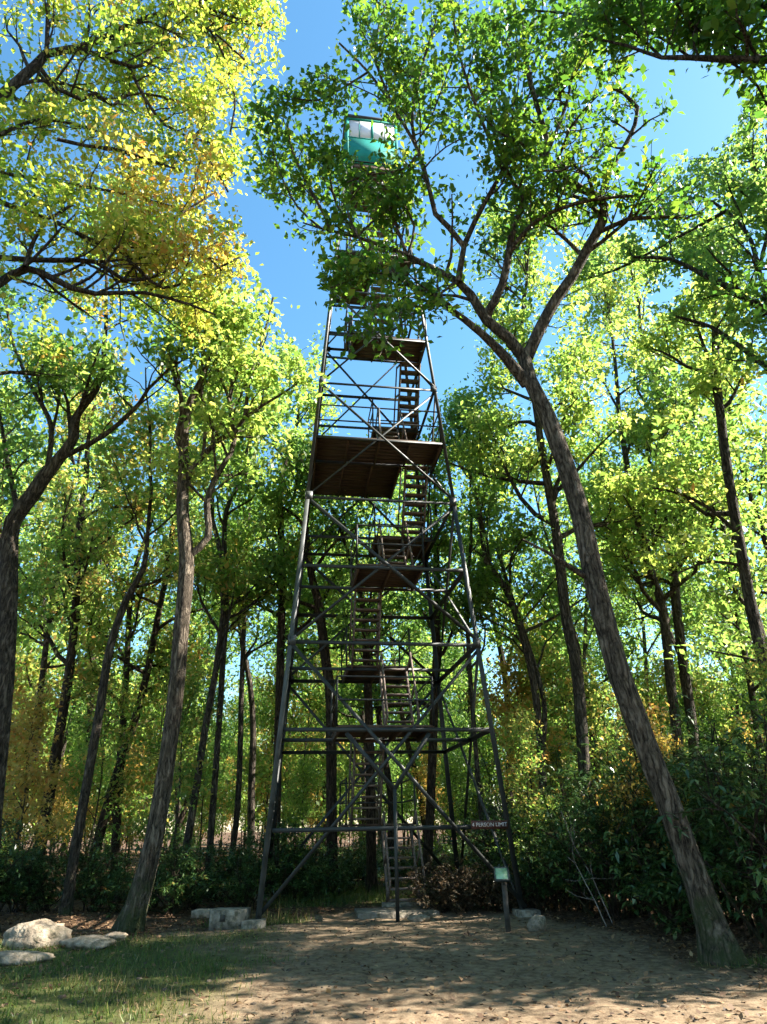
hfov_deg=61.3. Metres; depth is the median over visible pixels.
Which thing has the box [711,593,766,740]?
woodland tree
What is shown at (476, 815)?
rhododendron
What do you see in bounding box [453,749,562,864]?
rhododendron
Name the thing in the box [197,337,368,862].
tree
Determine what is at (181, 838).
rhododendron
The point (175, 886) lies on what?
rhododendron
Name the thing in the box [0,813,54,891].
rhododendron
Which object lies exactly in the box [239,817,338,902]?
rhododendron
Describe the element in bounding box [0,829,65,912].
rhododendron
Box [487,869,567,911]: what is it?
dry brush
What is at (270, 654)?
woodland tree
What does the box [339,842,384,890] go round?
rhododendron
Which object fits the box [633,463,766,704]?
woodland tree
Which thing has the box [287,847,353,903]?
rhododendron
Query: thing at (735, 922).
rhododendron
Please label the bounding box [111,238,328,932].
tree
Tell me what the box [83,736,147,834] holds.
young tree
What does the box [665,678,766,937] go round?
rhododendron
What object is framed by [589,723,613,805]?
young tree
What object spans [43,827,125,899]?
rhododendron
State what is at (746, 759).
young tree
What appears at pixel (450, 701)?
woodland tree
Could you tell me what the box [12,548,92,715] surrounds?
woodland tree
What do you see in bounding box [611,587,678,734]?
woodland tree
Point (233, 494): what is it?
tree
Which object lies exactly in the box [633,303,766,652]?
woodland tree
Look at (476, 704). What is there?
young tree
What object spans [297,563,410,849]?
woodland tree
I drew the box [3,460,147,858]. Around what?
woodland tree
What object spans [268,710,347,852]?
young tree
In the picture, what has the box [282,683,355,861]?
young tree
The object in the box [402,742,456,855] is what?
young tree
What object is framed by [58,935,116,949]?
flat rock
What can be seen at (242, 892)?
rhododendron
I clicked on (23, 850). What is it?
rhododendron
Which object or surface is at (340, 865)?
rhododendron
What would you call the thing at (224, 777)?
young tree
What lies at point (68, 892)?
tree
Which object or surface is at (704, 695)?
young tree
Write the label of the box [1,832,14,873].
rhododendron
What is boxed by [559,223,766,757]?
tree
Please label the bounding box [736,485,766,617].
woodland tree
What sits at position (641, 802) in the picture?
rhododendron
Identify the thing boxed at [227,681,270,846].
young tree
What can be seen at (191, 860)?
rhododendron
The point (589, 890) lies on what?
dead branch
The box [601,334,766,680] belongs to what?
woodland tree
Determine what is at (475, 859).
rhododendron
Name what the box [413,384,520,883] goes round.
tree
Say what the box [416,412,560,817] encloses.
woodland tree
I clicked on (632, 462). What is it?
woodland tree
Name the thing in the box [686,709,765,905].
rhododendron
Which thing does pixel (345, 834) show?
young tree
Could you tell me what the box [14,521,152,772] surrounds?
woodland tree
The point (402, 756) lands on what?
young tree
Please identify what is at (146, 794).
young tree
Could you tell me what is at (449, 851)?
rhododendron
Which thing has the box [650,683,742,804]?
young tree
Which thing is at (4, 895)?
rhododendron
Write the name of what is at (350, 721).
young tree
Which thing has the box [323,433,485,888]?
tree
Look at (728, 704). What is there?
young tree
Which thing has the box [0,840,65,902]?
rhododendron
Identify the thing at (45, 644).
tree
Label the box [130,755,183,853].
young tree
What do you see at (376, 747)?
young tree
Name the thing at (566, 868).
rhododendron
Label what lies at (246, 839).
rhododendron
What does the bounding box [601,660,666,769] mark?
young tree
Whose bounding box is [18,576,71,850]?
woodland tree
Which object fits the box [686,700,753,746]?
young tree
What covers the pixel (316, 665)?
woodland tree
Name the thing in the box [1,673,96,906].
young tree
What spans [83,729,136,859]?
young tree
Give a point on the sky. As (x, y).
(289, 272)
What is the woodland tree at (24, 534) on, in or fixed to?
on the ground at (354, 975)
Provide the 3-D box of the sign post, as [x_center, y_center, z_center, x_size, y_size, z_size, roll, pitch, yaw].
[1.901,6.188,10.201,0.234,1.031,0.263,-4,-26,5]
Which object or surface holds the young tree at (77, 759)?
on the ground at (354, 975)
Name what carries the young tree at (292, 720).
on the ground at (354, 975)
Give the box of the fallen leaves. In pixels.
[0,898,766,1023]
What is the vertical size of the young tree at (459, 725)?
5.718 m
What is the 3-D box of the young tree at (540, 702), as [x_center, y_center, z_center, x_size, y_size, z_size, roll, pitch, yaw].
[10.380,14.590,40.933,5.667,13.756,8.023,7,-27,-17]
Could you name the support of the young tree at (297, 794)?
on the ground at (354, 975)
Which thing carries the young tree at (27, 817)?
on the ground at (354, 975)
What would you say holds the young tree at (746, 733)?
on the ground at (354, 975)
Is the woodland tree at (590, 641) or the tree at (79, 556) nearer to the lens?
the tree at (79, 556)
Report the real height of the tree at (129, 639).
19.007 m
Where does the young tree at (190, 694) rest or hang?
on the ground at (354, 975)
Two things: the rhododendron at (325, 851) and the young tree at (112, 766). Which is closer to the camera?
the rhododendron at (325, 851)
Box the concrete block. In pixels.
[191,907,250,930]
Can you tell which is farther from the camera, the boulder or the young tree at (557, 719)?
the young tree at (557, 719)
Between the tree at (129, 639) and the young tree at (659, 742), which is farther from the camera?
the tree at (129, 639)
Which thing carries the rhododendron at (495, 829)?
on the ground at (354, 975)
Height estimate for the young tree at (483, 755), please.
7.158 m
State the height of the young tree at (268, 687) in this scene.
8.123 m
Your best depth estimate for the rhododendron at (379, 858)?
20.90 m
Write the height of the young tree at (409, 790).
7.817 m
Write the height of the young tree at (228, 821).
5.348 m
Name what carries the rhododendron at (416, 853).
on the ground at (354, 975)
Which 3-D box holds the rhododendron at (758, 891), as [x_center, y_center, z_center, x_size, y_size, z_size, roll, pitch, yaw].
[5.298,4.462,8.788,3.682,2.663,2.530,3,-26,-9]
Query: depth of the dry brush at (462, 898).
12.42 m
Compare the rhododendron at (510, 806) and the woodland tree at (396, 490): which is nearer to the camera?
the rhododendron at (510, 806)
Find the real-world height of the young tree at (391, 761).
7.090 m
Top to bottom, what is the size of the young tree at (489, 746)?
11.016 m
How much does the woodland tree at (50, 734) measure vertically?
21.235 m
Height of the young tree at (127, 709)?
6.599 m
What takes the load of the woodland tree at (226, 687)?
on the ground at (354, 975)
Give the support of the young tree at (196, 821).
on the ground at (354, 975)
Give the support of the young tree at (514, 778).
on the ground at (354, 975)
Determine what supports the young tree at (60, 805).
on the ground at (354, 975)
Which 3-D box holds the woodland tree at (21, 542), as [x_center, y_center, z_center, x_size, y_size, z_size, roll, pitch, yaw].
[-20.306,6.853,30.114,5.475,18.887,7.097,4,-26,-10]
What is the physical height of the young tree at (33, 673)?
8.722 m
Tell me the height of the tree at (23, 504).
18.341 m
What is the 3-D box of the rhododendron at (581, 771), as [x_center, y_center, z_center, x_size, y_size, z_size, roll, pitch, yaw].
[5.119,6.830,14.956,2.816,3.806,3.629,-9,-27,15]
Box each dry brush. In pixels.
[388,837,499,912]
[421,853,502,915]
[425,848,526,915]
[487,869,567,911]
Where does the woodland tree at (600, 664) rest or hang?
on the ground at (354, 975)
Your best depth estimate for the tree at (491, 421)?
20.14 m
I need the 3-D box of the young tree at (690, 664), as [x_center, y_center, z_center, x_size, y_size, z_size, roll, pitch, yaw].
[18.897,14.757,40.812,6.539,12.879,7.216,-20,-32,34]
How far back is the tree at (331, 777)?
19.19 m
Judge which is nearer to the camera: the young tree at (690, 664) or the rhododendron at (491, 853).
the rhododendron at (491, 853)
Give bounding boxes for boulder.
[2,918,72,949]
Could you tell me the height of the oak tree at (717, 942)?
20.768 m
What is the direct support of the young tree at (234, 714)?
on the ground at (354, 975)
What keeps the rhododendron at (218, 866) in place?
on the ground at (354, 975)
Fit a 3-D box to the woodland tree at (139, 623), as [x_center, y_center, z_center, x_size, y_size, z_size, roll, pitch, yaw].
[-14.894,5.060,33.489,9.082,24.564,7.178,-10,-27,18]
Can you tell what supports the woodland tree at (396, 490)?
on the ground at (354, 975)
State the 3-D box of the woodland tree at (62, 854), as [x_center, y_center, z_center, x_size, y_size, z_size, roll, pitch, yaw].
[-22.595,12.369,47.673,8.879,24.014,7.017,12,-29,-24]
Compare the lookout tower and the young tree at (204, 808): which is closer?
the lookout tower
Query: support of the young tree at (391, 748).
on the ground at (354, 975)
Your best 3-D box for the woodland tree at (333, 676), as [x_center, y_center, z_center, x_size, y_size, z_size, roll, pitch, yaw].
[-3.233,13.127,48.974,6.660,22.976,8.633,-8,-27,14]
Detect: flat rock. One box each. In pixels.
[0,950,54,965]
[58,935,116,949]
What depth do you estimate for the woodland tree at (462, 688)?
42.61 m
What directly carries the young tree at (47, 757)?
on the ground at (354, 975)
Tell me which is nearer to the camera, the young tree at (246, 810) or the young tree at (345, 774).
the young tree at (345, 774)
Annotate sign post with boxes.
[493,867,510,931]
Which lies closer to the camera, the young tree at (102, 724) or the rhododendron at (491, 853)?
the rhododendron at (491, 853)
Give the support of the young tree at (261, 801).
on the ground at (354, 975)
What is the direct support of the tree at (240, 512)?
on the ground at (354, 975)
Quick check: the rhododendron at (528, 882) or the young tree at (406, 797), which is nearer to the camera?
the rhododendron at (528, 882)
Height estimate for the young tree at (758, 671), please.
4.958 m
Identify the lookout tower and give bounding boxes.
[241,114,540,928]
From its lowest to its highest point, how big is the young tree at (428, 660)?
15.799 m
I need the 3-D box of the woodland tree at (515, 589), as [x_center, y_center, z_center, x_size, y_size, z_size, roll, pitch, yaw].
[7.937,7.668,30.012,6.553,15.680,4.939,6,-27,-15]
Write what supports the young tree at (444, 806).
on the ground at (354, 975)
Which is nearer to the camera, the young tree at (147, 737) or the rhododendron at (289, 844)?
the rhododendron at (289, 844)
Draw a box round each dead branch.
[561,811,616,921]
[567,846,606,926]
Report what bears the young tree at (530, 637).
on the ground at (354, 975)
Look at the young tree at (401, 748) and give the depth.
40.93 m
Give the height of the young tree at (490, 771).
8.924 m
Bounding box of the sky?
[0,0,766,835]
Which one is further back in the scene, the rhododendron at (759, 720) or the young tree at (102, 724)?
the young tree at (102, 724)
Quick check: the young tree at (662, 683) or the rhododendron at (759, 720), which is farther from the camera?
the young tree at (662, 683)
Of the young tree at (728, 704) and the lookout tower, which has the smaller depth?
the lookout tower
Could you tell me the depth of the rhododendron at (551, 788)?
15.11 m
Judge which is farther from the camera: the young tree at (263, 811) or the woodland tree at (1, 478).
the young tree at (263, 811)
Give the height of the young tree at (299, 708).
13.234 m
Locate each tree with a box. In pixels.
[0,0,296,419]
[0,157,226,932]
[0,357,99,653]
[0,385,53,539]
[0,459,58,675]
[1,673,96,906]
[1,745,42,849]
[2,502,38,569]
[2,658,49,835]
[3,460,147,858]
[3,653,74,828]
[7,707,68,836]
[11,525,71,808]
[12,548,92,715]
[13,379,128,849]
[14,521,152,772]
[16,702,66,823]
[17,337,172,900]
[17,356,261,888]
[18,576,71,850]
[22,718,69,842]
[26,657,158,894]
[27,754,92,850]
[29,670,136,826]
[29,710,102,863]
[34,419,169,873]
[38,360,222,877]
[46,528,120,858]
[47,477,202,867]
[52,699,121,853]
[54,664,113,841]
[58,329,234,915]
[65,762,101,841]
[76,673,197,846]
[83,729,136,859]
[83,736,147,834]
[87,746,127,846]
[90,735,155,867]
[98,649,227,897]
[100,656,172,857]
[106,609,221,833]
[107,601,169,742]
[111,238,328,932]
[125,744,168,838]
[129,478,238,844]
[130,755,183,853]
[139,707,214,855]
[147,337,322,894]
[147,537,276,863]
[153,495,261,741]
[159,385,304,866]
[163,679,245,872]
[167,738,208,833]
[168,387,311,898]
[180,586,235,844]
[180,754,247,868]
[181,751,230,858]
[181,756,244,859]
[181,796,206,851]
[189,688,265,854]
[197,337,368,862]
[197,730,247,849]
[200,707,235,795]
[204,323,328,888]
[204,720,259,846]
[206,739,264,837]
[207,669,294,849]
[226,656,338,857]
[226,745,262,843]
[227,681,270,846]
[229,546,317,826]
[230,679,296,834]
[232,705,268,845]
[233,418,397,895]
[235,736,287,827]
[239,0,749,966]
[239,776,265,835]
[252,525,349,846]
[255,743,282,819]
[256,644,358,852]
[256,750,325,856]
[265,425,425,893]
[268,490,386,867]
[268,649,356,813]
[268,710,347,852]
[270,622,340,845]
[273,490,398,850]
[281,742,319,836]
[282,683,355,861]
[283,732,315,837]
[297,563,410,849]
[301,783,338,844]
[304,496,428,885]
[306,745,360,854]
[310,590,368,785]
[315,433,430,848]
[317,658,412,823]
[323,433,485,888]
[337,691,410,822]
[337,742,386,853]
[344,464,476,848]
[351,719,409,848]
[373,630,424,845]
[373,696,441,850]
[376,594,500,853]
[382,742,436,854]
[394,715,435,844]
[397,634,493,847]
[397,716,441,855]
[398,622,482,853]
[402,660,494,844]
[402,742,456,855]
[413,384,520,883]
[413,597,496,851]
[414,553,524,856]
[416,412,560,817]
[419,380,641,892]
[421,183,664,897]
[421,628,518,814]
[421,745,490,854]
[426,734,478,848]
[435,710,490,844]
[438,748,496,854]
[441,647,517,823]
[458,635,575,813]
[463,736,505,813]
[465,744,494,804]
[467,0,766,316]
[470,706,565,904]
[476,605,601,815]
[479,693,566,805]
[485,643,572,795]
[487,704,567,811]
[489,535,612,788]
[489,580,588,763]
[494,412,658,798]
[498,715,549,822]
[501,635,623,821]
[514,678,577,821]
[515,430,650,682]
[532,526,647,798]
[535,229,766,787]
[537,654,636,808]
[542,561,658,745]
[549,91,766,382]
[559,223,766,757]
[567,416,709,741]
[572,471,711,717]
[576,685,699,916]
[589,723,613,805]
[592,635,657,725]
[596,202,766,691]
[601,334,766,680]
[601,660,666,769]
[609,650,705,784]
[609,735,637,765]
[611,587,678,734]
[612,517,759,732]
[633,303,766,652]
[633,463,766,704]
[635,653,724,753]
[645,554,749,727]
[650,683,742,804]
[661,539,766,747]
[665,334,766,783]
[667,667,753,772]
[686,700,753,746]
[691,661,734,707]
[706,618,760,736]
[708,675,752,743]
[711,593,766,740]
[711,743,757,807]
[719,646,766,748]
[720,708,765,745]
[733,633,766,781]
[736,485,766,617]
[756,578,766,626]
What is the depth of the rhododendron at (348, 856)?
23.12 m
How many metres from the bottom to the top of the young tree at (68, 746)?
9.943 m
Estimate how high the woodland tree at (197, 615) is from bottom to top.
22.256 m
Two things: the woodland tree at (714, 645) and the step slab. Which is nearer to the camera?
the step slab
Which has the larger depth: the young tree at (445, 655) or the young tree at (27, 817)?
the young tree at (445, 655)
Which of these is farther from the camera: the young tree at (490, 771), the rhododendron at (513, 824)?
the young tree at (490, 771)
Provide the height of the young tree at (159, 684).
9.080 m
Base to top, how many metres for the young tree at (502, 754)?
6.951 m
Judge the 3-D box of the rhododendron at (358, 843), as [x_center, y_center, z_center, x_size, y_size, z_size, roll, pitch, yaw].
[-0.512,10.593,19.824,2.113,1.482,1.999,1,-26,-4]
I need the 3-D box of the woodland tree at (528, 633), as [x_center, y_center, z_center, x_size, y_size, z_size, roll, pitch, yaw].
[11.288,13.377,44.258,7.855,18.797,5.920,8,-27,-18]
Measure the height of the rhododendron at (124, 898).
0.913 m
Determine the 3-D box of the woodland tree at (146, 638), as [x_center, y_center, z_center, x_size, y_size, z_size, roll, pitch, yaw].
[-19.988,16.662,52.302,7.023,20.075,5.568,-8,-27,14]
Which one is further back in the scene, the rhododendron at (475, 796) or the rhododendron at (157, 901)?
the rhododendron at (475, 796)
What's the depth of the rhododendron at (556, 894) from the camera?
12.67 m
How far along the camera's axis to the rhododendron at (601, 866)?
11.61 m
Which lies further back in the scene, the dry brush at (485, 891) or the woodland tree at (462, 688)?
the woodland tree at (462, 688)
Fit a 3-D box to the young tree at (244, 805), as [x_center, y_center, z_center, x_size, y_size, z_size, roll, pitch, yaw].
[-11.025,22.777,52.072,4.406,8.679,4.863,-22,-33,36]
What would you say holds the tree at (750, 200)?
on the ground at (354, 975)
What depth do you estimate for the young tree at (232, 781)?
51.55 m
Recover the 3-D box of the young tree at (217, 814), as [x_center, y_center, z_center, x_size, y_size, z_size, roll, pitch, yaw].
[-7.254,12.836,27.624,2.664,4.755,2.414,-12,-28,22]
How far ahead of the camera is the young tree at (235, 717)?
64.87 m
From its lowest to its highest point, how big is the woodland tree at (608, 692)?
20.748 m
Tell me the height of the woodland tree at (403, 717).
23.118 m
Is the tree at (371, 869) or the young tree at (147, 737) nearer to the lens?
the tree at (371, 869)
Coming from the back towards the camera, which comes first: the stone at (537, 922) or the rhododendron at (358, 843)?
the rhododendron at (358, 843)
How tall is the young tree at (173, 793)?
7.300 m
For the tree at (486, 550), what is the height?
16.361 m
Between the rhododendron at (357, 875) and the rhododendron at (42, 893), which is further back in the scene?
the rhododendron at (357, 875)
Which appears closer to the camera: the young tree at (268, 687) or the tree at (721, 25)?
the tree at (721, 25)
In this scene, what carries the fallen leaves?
on the ground at (354, 975)
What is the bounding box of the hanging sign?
[471,820,507,828]
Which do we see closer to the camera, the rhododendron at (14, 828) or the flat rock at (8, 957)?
the flat rock at (8, 957)
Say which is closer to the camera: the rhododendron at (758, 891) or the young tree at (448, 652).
the rhododendron at (758, 891)
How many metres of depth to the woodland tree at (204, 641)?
52.21 m
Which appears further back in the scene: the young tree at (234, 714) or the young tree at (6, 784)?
the young tree at (234, 714)
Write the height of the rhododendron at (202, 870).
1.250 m
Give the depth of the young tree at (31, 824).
29.94 m
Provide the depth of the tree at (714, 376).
16.96 m
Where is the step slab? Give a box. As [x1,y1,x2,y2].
[354,901,438,918]
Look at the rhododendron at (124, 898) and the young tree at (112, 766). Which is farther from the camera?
the young tree at (112, 766)
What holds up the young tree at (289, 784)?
on the ground at (354, 975)
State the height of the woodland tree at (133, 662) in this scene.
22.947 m
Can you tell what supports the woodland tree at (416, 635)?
on the ground at (354, 975)
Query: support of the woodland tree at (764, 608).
on the ground at (354, 975)
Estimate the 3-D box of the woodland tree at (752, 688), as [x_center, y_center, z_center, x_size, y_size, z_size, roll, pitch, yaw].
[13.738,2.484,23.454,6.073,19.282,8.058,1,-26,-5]
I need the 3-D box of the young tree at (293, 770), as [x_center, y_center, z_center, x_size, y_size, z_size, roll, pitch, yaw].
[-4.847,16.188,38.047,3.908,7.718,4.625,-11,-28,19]
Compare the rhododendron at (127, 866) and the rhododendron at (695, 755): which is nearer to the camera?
the rhododendron at (695, 755)
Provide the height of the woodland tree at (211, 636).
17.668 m
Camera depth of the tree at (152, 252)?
13.98 m
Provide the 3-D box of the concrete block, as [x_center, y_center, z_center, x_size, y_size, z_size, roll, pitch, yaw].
[-2.840,7.107,11.267,0.940,0.340,0.449,-3,-26,4]
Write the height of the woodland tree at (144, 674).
20.109 m
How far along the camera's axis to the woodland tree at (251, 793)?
23.04 m
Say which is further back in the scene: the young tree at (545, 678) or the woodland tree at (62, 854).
the woodland tree at (62, 854)
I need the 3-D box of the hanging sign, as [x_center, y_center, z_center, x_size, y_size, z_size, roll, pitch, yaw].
[2.033,6.007,12.427,0.720,0.150,0.048,3,-26,-7]
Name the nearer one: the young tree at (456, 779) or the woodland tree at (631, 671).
the young tree at (456, 779)
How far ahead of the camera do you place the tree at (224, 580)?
18.85 m
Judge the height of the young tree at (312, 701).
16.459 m
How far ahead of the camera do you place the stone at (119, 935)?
10.06 m
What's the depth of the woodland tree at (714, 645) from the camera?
34.52 m
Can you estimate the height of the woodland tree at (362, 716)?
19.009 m
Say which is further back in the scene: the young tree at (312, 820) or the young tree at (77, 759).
the young tree at (77, 759)
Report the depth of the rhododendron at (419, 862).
18.55 m
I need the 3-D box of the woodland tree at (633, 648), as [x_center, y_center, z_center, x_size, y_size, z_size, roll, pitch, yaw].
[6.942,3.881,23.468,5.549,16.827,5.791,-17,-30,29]
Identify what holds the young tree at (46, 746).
on the ground at (354, 975)
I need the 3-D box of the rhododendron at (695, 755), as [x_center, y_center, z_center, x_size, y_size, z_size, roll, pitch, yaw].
[5.386,5.281,11.775,2.789,3.770,3.594,0,-26,-2]
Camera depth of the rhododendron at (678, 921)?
10.08 m
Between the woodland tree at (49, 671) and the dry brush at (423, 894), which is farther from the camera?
the woodland tree at (49, 671)
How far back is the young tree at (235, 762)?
40.17 m
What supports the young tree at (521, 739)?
on the ground at (354, 975)
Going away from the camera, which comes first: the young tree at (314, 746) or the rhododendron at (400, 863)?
the rhododendron at (400, 863)
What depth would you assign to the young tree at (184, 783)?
41.40 m
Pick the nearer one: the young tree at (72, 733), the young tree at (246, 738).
the young tree at (72, 733)
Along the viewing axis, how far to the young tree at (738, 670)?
29.36 m
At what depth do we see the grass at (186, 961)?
7.63 m
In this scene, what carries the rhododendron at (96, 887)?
on the ground at (354, 975)
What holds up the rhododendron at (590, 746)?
on the ground at (354, 975)
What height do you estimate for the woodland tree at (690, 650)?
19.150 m
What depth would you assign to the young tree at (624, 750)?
32.12 m
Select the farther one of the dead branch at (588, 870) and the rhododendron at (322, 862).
the rhododendron at (322, 862)
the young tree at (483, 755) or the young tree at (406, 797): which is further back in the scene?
the young tree at (406, 797)
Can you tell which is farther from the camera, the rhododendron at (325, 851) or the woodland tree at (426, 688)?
the woodland tree at (426, 688)
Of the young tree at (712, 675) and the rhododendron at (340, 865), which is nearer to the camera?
the rhododendron at (340, 865)
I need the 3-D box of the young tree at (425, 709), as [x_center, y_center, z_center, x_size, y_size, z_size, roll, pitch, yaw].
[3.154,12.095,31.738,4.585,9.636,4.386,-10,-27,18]
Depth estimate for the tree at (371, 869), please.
18.84 m
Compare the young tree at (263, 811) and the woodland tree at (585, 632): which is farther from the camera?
the young tree at (263, 811)
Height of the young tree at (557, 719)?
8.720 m
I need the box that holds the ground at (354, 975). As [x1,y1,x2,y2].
[0,830,766,1023]
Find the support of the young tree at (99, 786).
on the ground at (354, 975)
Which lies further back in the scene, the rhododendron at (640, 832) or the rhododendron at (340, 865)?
the rhododendron at (340, 865)
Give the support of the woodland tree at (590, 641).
on the ground at (354, 975)
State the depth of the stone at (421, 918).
11.52 m
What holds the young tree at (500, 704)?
on the ground at (354, 975)
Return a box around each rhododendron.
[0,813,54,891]
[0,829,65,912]
[0,839,35,910]
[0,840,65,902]
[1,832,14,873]
[2,835,55,899]
[7,854,80,913]
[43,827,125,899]
[43,840,133,912]
[87,848,140,897]
[91,866,150,912]
[100,831,220,917]
[148,855,173,908]
[154,846,236,908]
[156,848,201,881]
[158,827,205,875]
[181,836,250,901]
[207,824,289,896]
[211,842,286,908]
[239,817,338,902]
[253,833,321,895]
[259,833,304,866]
[283,837,358,900]
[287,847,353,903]
[317,843,344,867]
[321,850,359,887]
[338,842,361,865]
[339,831,384,883]
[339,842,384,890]
[347,837,382,879]
[356,839,398,869]
[377,845,417,885]
[392,837,452,886]
[401,840,438,869]
[430,830,494,881]
[436,833,473,870]
[437,787,518,852]
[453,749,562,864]
[455,789,566,899]
[457,803,557,862]
[459,803,533,882]
[472,845,546,908]
[484,760,597,898]
[495,809,609,910]
[502,834,564,911]
[507,764,617,911]
[517,730,650,900]
[528,774,653,921]
[544,729,635,898]
[567,736,714,914]
[571,732,701,883]
[585,694,709,917]
[596,705,750,909]
[609,810,746,939]
[610,737,766,949]
[636,751,758,925]
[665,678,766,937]
[665,684,766,917]
[673,731,731,902]
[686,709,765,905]
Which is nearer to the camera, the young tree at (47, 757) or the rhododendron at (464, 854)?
the rhododendron at (464, 854)
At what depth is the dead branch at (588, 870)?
11.31 m
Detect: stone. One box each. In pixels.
[104,931,127,940]
[407,914,429,921]
[527,914,546,931]
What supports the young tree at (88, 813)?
on the ground at (354, 975)
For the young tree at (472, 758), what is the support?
on the ground at (354, 975)
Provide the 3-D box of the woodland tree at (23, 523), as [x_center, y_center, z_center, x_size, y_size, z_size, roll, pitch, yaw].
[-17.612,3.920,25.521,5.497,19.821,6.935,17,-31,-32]
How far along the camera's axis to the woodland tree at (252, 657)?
47.90 m
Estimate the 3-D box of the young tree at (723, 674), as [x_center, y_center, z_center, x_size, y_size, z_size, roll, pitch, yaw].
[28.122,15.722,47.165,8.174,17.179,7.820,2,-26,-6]
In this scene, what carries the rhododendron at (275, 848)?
on the ground at (354, 975)
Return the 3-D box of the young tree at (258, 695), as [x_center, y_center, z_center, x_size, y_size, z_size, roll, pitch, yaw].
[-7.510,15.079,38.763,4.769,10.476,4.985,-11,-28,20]
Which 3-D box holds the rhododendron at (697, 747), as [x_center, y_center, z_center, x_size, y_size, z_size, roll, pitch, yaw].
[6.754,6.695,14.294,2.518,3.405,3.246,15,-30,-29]
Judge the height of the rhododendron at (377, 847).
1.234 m
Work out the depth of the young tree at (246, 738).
49.77 m
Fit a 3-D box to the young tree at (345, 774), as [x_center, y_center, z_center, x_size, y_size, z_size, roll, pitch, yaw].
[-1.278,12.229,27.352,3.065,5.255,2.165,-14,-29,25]
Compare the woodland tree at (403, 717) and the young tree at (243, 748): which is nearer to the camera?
the woodland tree at (403, 717)
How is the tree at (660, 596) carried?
on the ground at (354, 975)
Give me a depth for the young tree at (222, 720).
66.82 m
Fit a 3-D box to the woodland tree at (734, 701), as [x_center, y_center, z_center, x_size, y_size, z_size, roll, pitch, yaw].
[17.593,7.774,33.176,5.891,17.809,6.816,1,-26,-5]
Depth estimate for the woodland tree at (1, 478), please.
27.95 m
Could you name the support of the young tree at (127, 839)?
on the ground at (354, 975)
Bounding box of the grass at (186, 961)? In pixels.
[0,876,766,1023]
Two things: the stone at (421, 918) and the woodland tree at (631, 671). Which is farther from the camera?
the woodland tree at (631, 671)
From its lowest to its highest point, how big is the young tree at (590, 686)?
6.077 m

